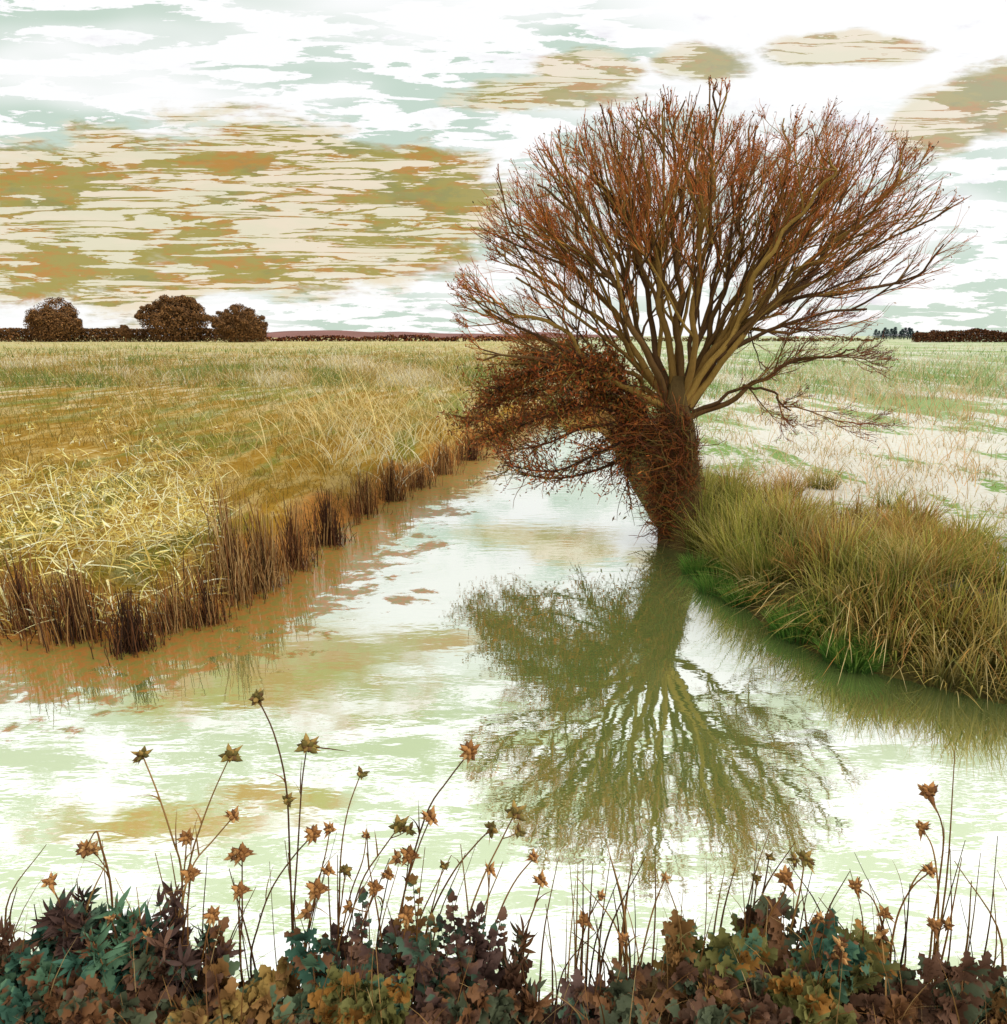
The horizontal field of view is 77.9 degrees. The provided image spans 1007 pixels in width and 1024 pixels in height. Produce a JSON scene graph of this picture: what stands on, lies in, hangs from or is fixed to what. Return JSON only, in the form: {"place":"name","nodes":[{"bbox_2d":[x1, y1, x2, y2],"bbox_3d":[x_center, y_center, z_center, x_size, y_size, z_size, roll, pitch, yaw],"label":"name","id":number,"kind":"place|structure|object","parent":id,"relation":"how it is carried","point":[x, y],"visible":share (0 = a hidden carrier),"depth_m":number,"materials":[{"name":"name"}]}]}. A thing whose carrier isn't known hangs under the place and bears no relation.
{"place":"outdoors","nodes":[
{"label":"outdoors","id":0,"kind":"place"},
{"bbox_2d":[137,330,687,337],"bbox_3d":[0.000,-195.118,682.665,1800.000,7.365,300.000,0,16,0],"label":"hills","id":1,"kind":"structure","parent":0,"point":[356,334],"depth_m":587.58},
{"bbox_2d":[0,418,1006,1003],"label":"water","id":2,"kind":"structure","parent":0,"point":[590,676],"depth_m":3.75,"materials":[{"name":"liquid"}]},
{"bbox_2d":[0,542,72,645],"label":"reed clump","id":3,"kind":"object","parent":2,"relation":"in","point":[18,597],"visible":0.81,"depth_m":5.10,"materials":[{"name":"plant"}]},
{"bbox_2d":[0,336,1006,1023],"bbox_3d":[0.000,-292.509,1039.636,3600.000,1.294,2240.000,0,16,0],"label":"ground","id":4,"kind":"structure","parent":0,"point":[732,452],"depth_m":11.29,"materials":[{"name":"plant"}]},
{"bbox_2d":[0,915,39,975],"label":"leafy plant","id":5,"kind":"object","parent":4,"relation":"on","point":[6,932],"visible":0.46,"depth_m":1.54,"materials":[{"name":"brown plant"}]},
{"bbox_2d":[0,979,62,1023],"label":"leafy plant","id":6,"kind":"object","parent":4,"relation":"on","point":[15,1003],"visible":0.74,"depth_m":1.43,"materials":[{"name":"teal plant"}]},
{"bbox_2d":[0,900,95,995],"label":"leafy plant","id":7,"kind":"object","parent":4,"relation":"on","point":[32,974],"visible":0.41,"depth_m":1.50,"materials":[{"name":"teal plant"}]},
{"bbox_2d":[41,872,59,903],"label":"seed stalk","id":8,"kind":"object","parent":4,"relation":"on","point":[50,882],"visible":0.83,"depth_m":1.51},
{"bbox_2d":[23,297,82,341],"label":"round tree","id":9,"kind":"object","parent":4,"relation":"on","point":[46,320],"visible":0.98,"depth_m":189.67,"materials":[{"name":"brown plant"}]},
{"bbox_2d":[23,558,118,650],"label":"reed clump","id":10,"kind":"object","parent":4,"relation":"on","point":[75,607],"visible":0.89,"depth_m":5.04,"materials":[{"name":"plant"}]},
{"bbox_2d":[30,884,114,976],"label":"leafy plant","id":11,"kind":"object","parent":4,"relation":"on","point":[77,922],"visible":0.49,"depth_m":1.52,"materials":[{"name":"brown plant"}]},
{"bbox_2d":[51,886,162,998],"bbox_3d":[-0.935,1.082,1.534,0.244,0.323,0.229,0,16,0],"label":"leafy plant","id":12,"kind":"object","parent":4,"relation":"on","point":[96,957],"visible":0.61,"depth_m":1.49,"materials":[{"name":"teal plant"}]},
{"bbox_2d":[75,830,139,931],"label":"seed stalk","id":13,"kind":"object","parent":4,"relation":"on","point":[85,849],"visible":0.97,"depth_m":1.60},
{"bbox_2d":[26,947,195,1023],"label":"leafy plant","id":14,"kind":"object","parent":4,"relation":"on","point":[81,1000],"visible":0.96,"depth_m":1.43,"materials":[{"name":"brown plant"}]},
{"bbox_2d":[0,395,255,638],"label":"yellow straw","id":15,"kind":"object","parent":4,"relation":"on","point":[134,523],"visible":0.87,"depth_m":6.40,"materials":[{"name":"plant"}]},
{"bbox_2d":[86,585,170,665],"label":"reed clump","id":16,"kind":"object","parent":4,"relation":"on","point":[127,638],"visible":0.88,"depth_m":4.86,"materials":[{"name":"plant"}]},
{"bbox_2d":[0,327,268,341],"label":"hedgerow","id":17,"kind":"object","parent":4,"relation":"on","point":[23,334],"visible":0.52,"depth_m":196.41,"materials":[{"name":"plant"}]},
{"bbox_2d":[125,746,183,915],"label":"seed stalk","id":18,"kind":"object","parent":4,"relation":"on","point":[142,753],"visible":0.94,"depth_m":1.56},
{"bbox_2d":[134,294,210,341],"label":"round tree","id":19,"kind":"object","parent":4,"relation":"on","point":[174,315],"visible":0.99,"depth_m":187.87,"materials":[{"name":"brown plant"}]},
{"bbox_2d":[139,573,214,635],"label":"reed clump","id":20,"kind":"object","parent":4,"relation":"on","point":[182,611],"visible":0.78,"depth_m":5.21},
{"bbox_2d":[162,864,201,958],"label":"seed stalk","id":21,"kind":"object","parent":4,"relation":"on","point":[190,873],"visible":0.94,"depth_m":1.47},
{"bbox_2d":[122,881,244,1004],"bbox_3d":[-0.808,1.124,1.549,0.281,0.435,0.186,4,16,13],"label":"leafy plant","id":22,"kind":"object","parent":4,"relation":"on","point":[189,962],"visible":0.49,"depth_m":1.52,"materials":[{"name":"brown plant"}]},
{"bbox_2d":[151,806,238,942],"bbox_3d":[-0.775,1.008,1.577,0.291,0.625,0.039,1,16,4],"label":"seed stalk","id":23,"kind":"object","parent":4,"relation":"on","point":[233,815],"visible":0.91,"depth_m":1.51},
{"bbox_2d":[174,905,219,992],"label":"seed stalk","id":24,"kind":"object","parent":4,"relation":"on","point":[211,916],"visible":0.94,"depth_m":1.48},
{"bbox_2d":[176,827,222,910],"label":"seed stalk","id":25,"kind":"object","parent":4,"relation":"on","point":[185,838],"visible":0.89,"depth_m":1.60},
{"bbox_2d":[180,743,242,917],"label":"seed stalk","id":26,"kind":"object","parent":4,"relation":"on","point":[230,754],"visible":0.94,"depth_m":1.51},
{"bbox_2d":[172,566,251,631],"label":"reed clump","id":27,"kind":"object","parent":4,"relation":"on","point":[204,615],"visible":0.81,"depth_m":5.32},
{"bbox_2d":[163,954,271,1023],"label":"leafy plant","id":28,"kind":"object","parent":4,"relation":"on","point":[230,997],"visible":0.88,"depth_m":1.46,"materials":[{"name":"brown plant"}]},
{"bbox_2d":[194,916,253,1017],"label":"leafy plant","id":29,"kind":"object","parent":4,"relation":"on","point":[212,1000],"visible":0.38,"depth_m":1.54,"materials":[{"name":"brown plant"}]},
{"bbox_2d":[177,482,277,606],"bbox_3d":[-2.546,0.287,5.736,0.804,1.239,0.556,0,16,0],"label":"reed clump","id":30,"kind":"object","parent":4,"relation":"on","point":[228,567],"visible":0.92,"depth_m":5.74,"materials":[{"name":"plant"}]},
{"bbox_2d":[208,303,268,341],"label":"round tree","id":31,"kind":"object","parent":4,"relation":"on","point":[228,323],"visible":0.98,"depth_m":179.61,"materials":[{"name":"brown plant"}]},
{"bbox_2d":[224,841,255,980],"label":"seed stalk","id":32,"kind":"object","parent":4,"relation":"on","point":[242,852],"visible":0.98,"depth_m":1.56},
{"bbox_2d":[231,880,252,986],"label":"seed stalk","id":33,"kind":"object","parent":4,"relation":"on","point":[240,889],"visible":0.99,"depth_m":1.50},
{"bbox_2d":[235,493,291,597],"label":"reed clump","id":34,"kind":"object","parent":4,"relation":"on","point":[261,555],"visible":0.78,"depth_m":6.03,"materials":[{"name":"plant"}]},
{"bbox_2d":[0,340,544,626],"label":"meadow grass","id":35,"kind":"structure","parent":4,"relation":"on","point":[265,373],"depth_m":17.74,"materials":[{"name":"plant"}]},
{"bbox_2d":[248,688,296,989],"bbox_3d":[-0.551,1.007,1.627,0.073,1.208,0.126,-13,20,-38],"label":"seed stalk","id":36,"kind":"object","parent":4,"relation":"on","point":[255,699],"visible":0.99,"depth_m":1.53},
{"bbox_2d":[17,405,542,652],"bbox_3d":[-2.701,-0.747,10.120,7.245,0.841,19.679,15,22,42],"label":"reed fringe","id":37,"kind":"object","parent":4,"relation":"on","point":[358,521],"visible":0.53,"depth_m":5.75,"materials":[{"name":"plant"}]},
{"bbox_2d":[250,946,315,1023],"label":"leafy plant","id":38,"kind":"object","parent":4,"relation":"on","point":[289,1003],"visible":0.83,"depth_m":1.47,"materials":[{"name":"brown plant"}]},
{"bbox_2d":[250,824,321,977],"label":"seed stalk","id":39,"kind":"object","parent":4,"relation":"on","point":[313,832],"visible":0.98,"depth_m":1.56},
{"bbox_2d":[267,491,317,572],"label":"reed clump","id":40,"kind":"object","parent":4,"relation":"on","point":[297,539],"visible":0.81,"depth_m":6.58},
{"bbox_2d":[284,927,340,990],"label":"leafy plant","id":41,"kind":"object","parent":4,"relation":"on","point":[311,966],"visible":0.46,"depth_m":1.50,"materials":[{"name":"teal plant"}]},
{"bbox_2d":[295,876,330,958],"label":"seed stalk","id":42,"kind":"object","parent":4,"relation":"on","point":[317,888],"visible":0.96,"depth_m":1.51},
{"bbox_2d":[291,733,349,995],"bbox_3d":[-0.466,1.030,1.604,0.200,1.043,0.060,4,16,13],"label":"seed stalk","id":43,"kind":"object","parent":4,"relation":"on","point":[306,745],"visible":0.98,"depth_m":1.48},
{"bbox_2d":[303,821,342,946],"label":"seed stalk","id":44,"kind":"object","parent":4,"relation":"on","point":[329,828],"visible":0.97,"depth_m":1.61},
{"bbox_2d":[320,861,336,939],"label":"seed stalk","id":45,"kind":"object","parent":4,"relation":"on","point":[329,870],"visible":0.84,"depth_m":1.61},
{"bbox_2d":[301,487,356,552],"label":"reed clump","id":46,"kind":"object","parent":4,"relation":"on","point":[324,518],"visible":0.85,"depth_m":7.34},
{"bbox_2d":[335,864,352,940],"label":"seed stalk","id":47,"kind":"object","parent":4,"relation":"on","point":[345,870],"visible":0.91,"depth_m":1.63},
{"bbox_2d":[331,766,369,938],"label":"seed stalk","id":48,"kind":"object","parent":4,"relation":"on","point":[360,773],"visible":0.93,"depth_m":1.59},
{"bbox_2d":[340,829,369,934],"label":"seed stalk","id":49,"kind":"object","parent":4,"relation":"on","point":[365,833],"visible":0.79,"depth_m":1.66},
{"bbox_2d":[321,886,393,979],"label":"leafy plant","id":50,"kind":"object","parent":4,"relation":"on","point":[355,936],"visible":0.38,"depth_m":1.54,"materials":[{"name":"plant"}]},
{"bbox_2d":[307,962,415,1023],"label":"leafy plant","id":51,"kind":"object","parent":4,"relation":"on","point":[350,1010],"visible":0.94,"depth_m":1.46,"materials":[{"name":"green plant"}]},
{"bbox_2d":[342,879,384,938],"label":"seed stalk","id":52,"kind":"object","parent":4,"relation":"on","point":[376,888],"visible":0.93,"depth_m":1.53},
{"bbox_2d":[331,469,396,517],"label":"reed clump","id":53,"kind":"object","parent":4,"relation":"on","point":[362,496],"visible":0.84,"depth_m":8.62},
{"bbox_2d":[361,865,394,948],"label":"seed stalk","id":54,"kind":"object","parent":4,"relation":"on","point":[388,875],"visible":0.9,"depth_m":1.61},
{"bbox_2d":[345,814,416,941],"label":"seed stalk","id":55,"kind":"object","parent":4,"relation":"on","point":[399,826],"visible":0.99,"depth_m":1.58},
{"bbox_2d":[364,459,417,501],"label":"reed clump","id":56,"kind":"object","parent":4,"relation":"on","point":[390,491],"visible":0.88,"depth_m":9.32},
{"bbox_2d":[373,906,413,984],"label":"seed stalk","id":57,"kind":"object","parent":4,"relation":"on","point":[406,915],"visible":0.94,"depth_m":1.49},
{"bbox_2d":[351,920,454,1016],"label":"leafy plant","id":58,"kind":"object","parent":4,"relation":"on","point":[411,953],"visible":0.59,"depth_m":1.51,"materials":[{"name":"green plant"}]},
{"bbox_2d":[387,844,420,930],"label":"seed stalk","id":59,"kind":"object","parent":4,"relation":"on","point":[408,853],"visible":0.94,"depth_m":1.54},
{"bbox_2d":[262,333,546,341],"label":"field hedge","id":60,"kind":"object","parent":4,"relation":"on","point":[482,337],"visible":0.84,"depth_m":206.54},
{"bbox_2d":[372,805,437,970],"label":"seed stalk","id":61,"kind":"object","parent":4,"relation":"on","point":[429,816],"visible":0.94,"depth_m":1.50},
{"bbox_2d":[393,872,438,1002],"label":"leafy plant","id":62,"kind":"object","parent":4,"relation":"on","point":[413,880],"visible":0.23,"depth_m":1.57,"materials":[{"name":"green plant"}]},
{"bbox_2d":[389,458,442,489],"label":"reed clump","id":63,"kind":"object","parent":4,"relation":"on","point":[418,479],"visible":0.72,"depth_m":10.18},
{"bbox_2d":[392,739,479,957],"bbox_3d":[-0.181,0.983,1.613,0.255,0.912,0.094,0,16,0],"label":"seed stalk","id":64,"kind":"object","parent":4,"relation":"on","point":[469,750],"visible":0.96,"depth_m":1.49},
{"bbox_2d":[426,436,466,475],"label":"reed clump","id":65,"kind":"object","parent":4,"relation":"on","point":[445,467],"visible":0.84,"depth_m":11.13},
{"bbox_2d":[418,887,507,992],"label":"leafy plant","id":66,"kind":"object","parent":4,"relation":"on","point":[483,962],"visible":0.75,"depth_m":1.55,"materials":[{"name":"brown plant"}]},
{"bbox_2d":[405,973,520,1023],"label":"leafy plant","id":67,"kind":"object","parent":4,"relation":"on","point":[486,1004],"visible":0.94,"depth_m":1.45,"materials":[{"name":"brown plant"}]},
{"bbox_2d":[425,820,508,933],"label":"seed stalk","id":68,"kind":"object","parent":4,"relation":"on","point":[492,830],"visible":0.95,"depth_m":1.59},
{"bbox_2d":[452,431,502,460],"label":"reed clump","id":69,"kind":"object","parent":4,"relation":"on","point":[474,456],"visible":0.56,"depth_m":12.39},
{"bbox_2d":[482,860,496,931],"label":"seed stalk","id":70,"kind":"object","parent":4,"relation":"on","point":[490,870],"visible":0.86,"depth_m":1.57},
{"bbox_2d":[461,799,526,924],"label":"seed stalk","id":71,"kind":"object","parent":4,"relation":"on","point":[514,811],"visible":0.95,"depth_m":1.50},
{"bbox_2d":[489,848,538,960],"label":"seed stalk","id":72,"kind":"object","parent":4,"relation":"on","point":[533,856],"visible":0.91,"depth_m":1.61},
{"bbox_2d":[490,915,556,1023],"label":"leafy plant","id":73,"kind":"object","parent":4,"relation":"on","point":[531,1011],"visible":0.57,"depth_m":1.53,"materials":[{"name":"brown plant"}]},
{"bbox_2d":[522,869,556,955],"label":"seed stalk","id":74,"kind":"object","parent":4,"relation":"on","point":[540,879],"visible":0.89,"depth_m":1.60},
{"bbox_2d":[115,965,990,1023],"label":"fallen leaves","id":75,"kind":"object","parent":4,"relation":"on","point":[674,995],"visible":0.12,"depth_m":1.48,"materials":[{"name":"brown plant"}]},
{"bbox_2d":[545,968,599,1023],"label":"leafy plant","id":76,"kind":"object","parent":4,"relation":"on","point":[562,1013],"visible":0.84,"depth_m":1.51,"materials":[{"name":"brown plant"}]},
{"bbox_2d":[574,888,605,1000],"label":"seed stalk","id":77,"kind":"object","parent":4,"relation":"on","point":[582,921],"visible":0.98,"depth_m":1.50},
{"bbox_2d":[573,957,656,1023],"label":"leafy plant","id":78,"kind":"object","parent":4,"relation":"on","point":[607,995],"visible":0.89,"depth_m":1.50,"materials":[{"name":"brown plant"}]},
{"bbox_2d":[617,925,643,976],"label":"seed stalk","id":79,"kind":"object","parent":4,"relation":"on","point":[622,938],"visible":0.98,"depth_m":1.51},
{"bbox_2d":[640,872,671,965],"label":"seed stalk","id":80,"kind":"object","parent":4,"relation":"on","point":[665,876],"visible":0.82,"depth_m":1.60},
{"bbox_2d":[653,909,722,1003],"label":"leafy plant","id":81,"kind":"object","parent":4,"relation":"on","point":[670,929],"visible":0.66,"depth_m":1.57,"materials":[{"name":"brown plant"}]},
{"bbox_2d":[445,75,977,552],"bbox_3d":[2.249,-1.973,6.933,5.695,5.164,2.779,0,16,0],"label":"willow tree","id":82,"kind":"object","parent":4,"relation":"on","point":[677,443],"visible":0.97,"depth_m":6.44,"materials":[{"name":"brown plant"}]},
{"bbox_2d":[430,320,666,525],"bbox_3d":[0.475,-1.080,7.477,3.054,2.327,2.132,9,18,30],"label":"willow shrub","id":83,"kind":"object","parent":82,"relation":"attached to","point":[585,376],"visible":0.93,"depth_m":7.26,"materials":[{"name":"brown plant"}]},
{"bbox_2d":[551,335,878,341],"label":"brushwood hedge","id":84,"kind":"object","parent":4,"relation":"on","point":[778,339],"visible":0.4,"depth_m":206.66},
{"bbox_2d":[676,912,777,989],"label":"leafy plant","id":85,"kind":"object","parent":4,"relation":"on","point":[718,945],"visible":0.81,"depth_m":1.52,"materials":[{"name":"green plant"}]},
{"bbox_2d":[670,960,793,1023],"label":"leafy plant","id":86,"kind":"object","parent":4,"relation":"on","point":[759,1007],"visible":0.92,"depth_m":1.44,"materials":[{"name":"brown plant"}]},
{"bbox_2d":[545,340,1006,542],"bbox_3d":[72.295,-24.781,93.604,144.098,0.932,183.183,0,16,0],"label":"meadow straw","id":87,"kind":"object","parent":4,"relation":"on","point":[849,452],"visible":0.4,"depth_m":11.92,"materials":[{"name":"plant"}]},
{"bbox_2d":[760,864,796,937],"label":"seed stalk","id":88,"kind":"object","parent":4,"relation":"on","point":[784,875],"visible":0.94,"depth_m":1.50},
{"bbox_2d":[737,891,821,981],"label":"leafy plant","id":89,"kind":"object","parent":4,"relation":"on","point":[780,940],"visible":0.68,"depth_m":1.59,"materials":[{"name":"brown plant"}]},
{"bbox_2d":[673,547,895,675],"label":"green grass","id":90,"kind":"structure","parent":4,"relation":"on","point":[858,661],"depth_m":5.15,"materials":[{"name":"plant"}]},
{"bbox_2d":[743,968,856,1023],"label":"leafy plant","id":91,"kind":"object","parent":4,"relation":"on","point":[787,988],"visible":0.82,"depth_m":1.47,"materials":[{"name":"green plant"}]},
{"bbox_2d":[786,850,815,934],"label":"seed stalk","id":92,"kind":"object","parent":4,"relation":"on","point":[804,857],"visible":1,"depth_m":1.52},
{"bbox_2d":[802,910,824,965],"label":"seed stalk","id":93,"kind":"object","parent":4,"relation":"on","point":[819,917],"visible":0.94,"depth_m":1.49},
{"bbox_2d":[796,908,867,981],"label":"leafy plant","id":94,"kind":"object","parent":4,"relation":"on","point":[856,955],"visible":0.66,"depth_m":1.54,"materials":[{"name":"teal plant"}]},
{"bbox_2d":[783,917,899,1005],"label":"leafy plant","id":95,"kind":"object","parent":4,"relation":"on","point":[869,968],"visible":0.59,"depth_m":1.53,"materials":[{"name":"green plant"}]},
{"bbox_2d":[693,537,1006,701],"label":"hanging grass","id":96,"kind":"structure","parent":4,"relation":"on","point":[848,613],"depth_m":4.74,"materials":[{"name":"plant"}]},
{"bbox_2d":[826,922,879,981],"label":"seed stalk","id":97,"kind":"object","parent":4,"relation":"on","point":[837,953],"visible":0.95,"depth_m":1.48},
{"bbox_2d":[848,877,889,959],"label":"seed stalk","id":98,"kind":"object","parent":4,"relation":"on","point":[857,883],"visible":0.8,"depth_m":1.55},
{"bbox_2d":[872,905,895,945],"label":"seed stalk","id":99,"kind":"object","parent":4,"relation":"on","point":[884,913],"visible":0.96,"depth_m":1.49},
{"bbox_2d":[855,960,931,1023],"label":"leafy plant","id":100,"kind":"object","parent":4,"relation":"on","point":[912,987],"visible":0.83,"depth_m":1.49,"materials":[{"name":"brown plant"}]},
{"bbox_2d":[889,858,936,961],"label":"seed stalk","id":101,"kind":"object","parent":4,"relation":"on","point":[930,870],"visible":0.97,"depth_m":1.53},
{"bbox_2d":[917,781,944,962],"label":"seed stalk","id":102,"kind":"object","parent":4,"relation":"on","point":[930,791],"visible":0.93,"depth_m":1.53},
{"bbox_2d":[926,916,954,983],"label":"seed stalk","id":103,"kind":"object","parent":4,"relation":"on","point":[934,925],"visible":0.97,"depth_m":1.50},
{"bbox_2d":[915,820,968,983],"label":"seed stalk","id":104,"kind":"object","parent":4,"relation":"on","point":[922,827],"visible":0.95,"depth_m":1.59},
{"bbox_2d":[911,328,1006,341],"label":"copse hedge","id":105,"kind":"object","parent":4,"relation":"on","point":[975,335],"visible":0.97,"depth_m":177.23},
{"bbox_2d":[916,950,1006,1023],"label":"leafy plant","id":106,"kind":"object","parent":4,"relation":"on","point":[967,971],"visible":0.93,"depth_m":1.47,"materials":[{"name":"brown plant"}]},
{"bbox_2d":[964,975,1006,1023],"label":"leafy plant","id":107,"kind":"object","parent":4,"relation":"on","point":[997,1004],"visible":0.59,"depth_m":1.48,"materials":[{"name":"brown plant"}]},
{"bbox_2d":[0,751,1006,1023],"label":"dry grass","id":108,"kind":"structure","parent":0,"point":[624,929],"depth_m":1.56,"materials":[{"name":"plant"}]},
{"bbox_2d":[0,0,1006,335],"label":"sky","id":109,"kind":"structure","parent":0,"point":[306,165],"materials":[{"name":"white"}]},
{"bbox_2d":[643,450,1006,710],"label":"bank grass","id":110,"kind":"structure","parent":0,"point":[920,551],"depth_m":5.27,"materials":[{"name":"plant"}]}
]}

